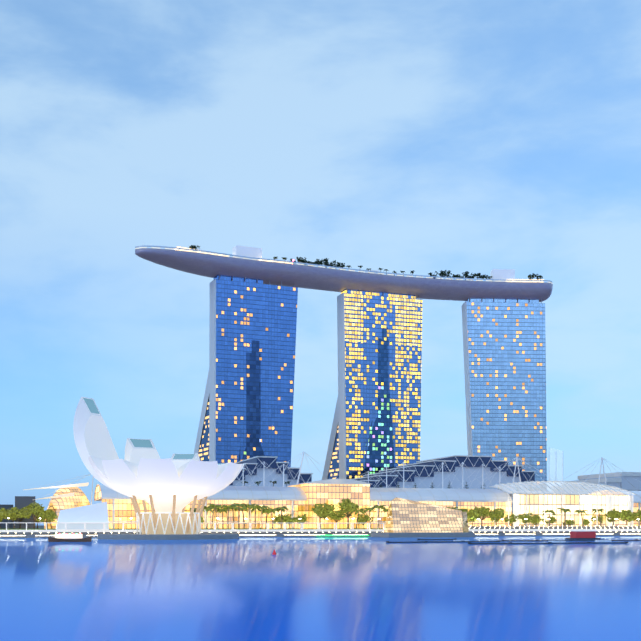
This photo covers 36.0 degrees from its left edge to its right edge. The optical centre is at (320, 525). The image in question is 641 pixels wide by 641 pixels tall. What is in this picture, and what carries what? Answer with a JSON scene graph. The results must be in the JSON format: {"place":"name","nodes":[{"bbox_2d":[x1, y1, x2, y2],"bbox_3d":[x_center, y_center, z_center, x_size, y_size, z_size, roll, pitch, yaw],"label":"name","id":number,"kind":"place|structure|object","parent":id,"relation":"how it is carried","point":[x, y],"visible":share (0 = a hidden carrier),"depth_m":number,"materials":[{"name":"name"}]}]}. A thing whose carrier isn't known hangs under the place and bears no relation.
{"place":"outdoors","nodes":[
{"label":"outdoors","id":0,"kind":"place"},
{"bbox_2d":[0,536,640,640],"bbox_3d":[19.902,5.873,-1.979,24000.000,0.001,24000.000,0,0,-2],"label":"water","id":1,"kind":"structure","parent":0,"point":[319,589],"depth_m":89.97,"materials":[{"name":"blue liquid"}]},
{"bbox_2d":[73,396,243,539],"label":"lotus-shaped museum","id":2,"kind":"structure","parent":1,"relation":"on","point":[171,488],"depth_m":414.40,"materials":[{"name":"white"}]},
{"bbox_2d":[48,531,640,554],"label":"boats","id":3,"kind":"object","parent":1,"relation":"on","point":[574,536],"visible":0.83,"depth_m":345.83,"materials":[{"name":"painted metal"},{"name":"red plastic"},{"name":"green plastic"}]},
{"bbox_2d":[371,497,474,536],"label":"crystal pavilion","id":4,"kind":"structure","parent":1,"relation":"in","point":[407,518],"depth_m":476.32,"materials":[{"name":"beige glass"}]},
{"bbox_2d":[0,525,640,537],"bbox_3d":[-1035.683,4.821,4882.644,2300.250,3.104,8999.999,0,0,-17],"label":"shore quay","id":5,"kind":"structure","parent":0,"point":[293,534],"depth_m":501.07,"materials":[{"name":"concrete"}]},
{"bbox_2d":[194,274,297,466],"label":"hotel tower","id":6,"kind":"structure","parent":5,"relation":"on","point":[247,410],"depth_m":733.19,"materials":[{"name":"blue glass"}]},
{"bbox_2d":[135,247,552,301],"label":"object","id":7,"kind":"structure","parent":6,"relation":"on","point":[277,273],"depth_m":755.14,"materials":[{"name":"grey metal"}]},
{"bbox_2d":[135,245,551,281],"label":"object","id":8,"kind":"structure","parent":7,"relation":"on","point":[497,275],"depth_m":738.85,"materials":[{"name":"white"}]},
{"bbox_2d":[0,448,562,529],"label":"background buildings","id":9,"kind":"structure","parent":5,"relation":"on","point":[70,506],"depth_m":511.52,"materials":[{"name":"gold metal"}]},
{"bbox_2d":[0,498,640,528],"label":"trees","id":10,"kind":"object","parent":5,"relation":"on","point":[37,511],"visible":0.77,"depth_m":530.81,"materials":[{"name":"green plant"}]},
{"bbox_2d":[0,518,640,535],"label":"waterfront promenade","id":11,"kind":"structure","parent":5,"relation":"on","point":[616,528],"depth_m":506.38,"materials":[{"name":"white concrete"}]},
{"bbox_2d":[94,451,640,528],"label":"shopping mall","id":12,"kind":"structure","parent":5,"relation":"on","point":[302,493],"depth_m":578.39,"materials":[{"name":"gold metal"}]},
{"bbox_2d":[322,289,421,479],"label":"hotel tower","id":13,"kind":"structure","parent":5,"relation":"on","point":[376,424],"depth_m":775.13,"materials":[{"name":"blue"}]},
{"bbox_2d":[189,503,603,527],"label":"palm trees","id":14,"kind":"object","parent":5,"relation":"on","point":[253,507],"visible":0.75,"depth_m":519.60,"materials":[{"name":"green plant"}]},
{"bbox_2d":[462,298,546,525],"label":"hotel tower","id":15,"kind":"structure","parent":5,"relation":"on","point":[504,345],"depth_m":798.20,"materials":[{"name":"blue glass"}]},
{"bbox_2d":[189,245,542,280],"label":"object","id":16,"kind":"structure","parent":0,"point":[441,274],"depth_m":771.70,"materials":[{"name":"green plant"}]},
{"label":"theatre terrace deck","id":17,"kind":"structure","parent":0,"visible":0},
{"bbox_2d":[241,481,500,488],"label":"terrace trees","id":18,"kind":"object","parent":17,"relation":"on","point":[273,482],"visible":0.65,"depth_m":628.62,"materials":[{"name":"green plant"}]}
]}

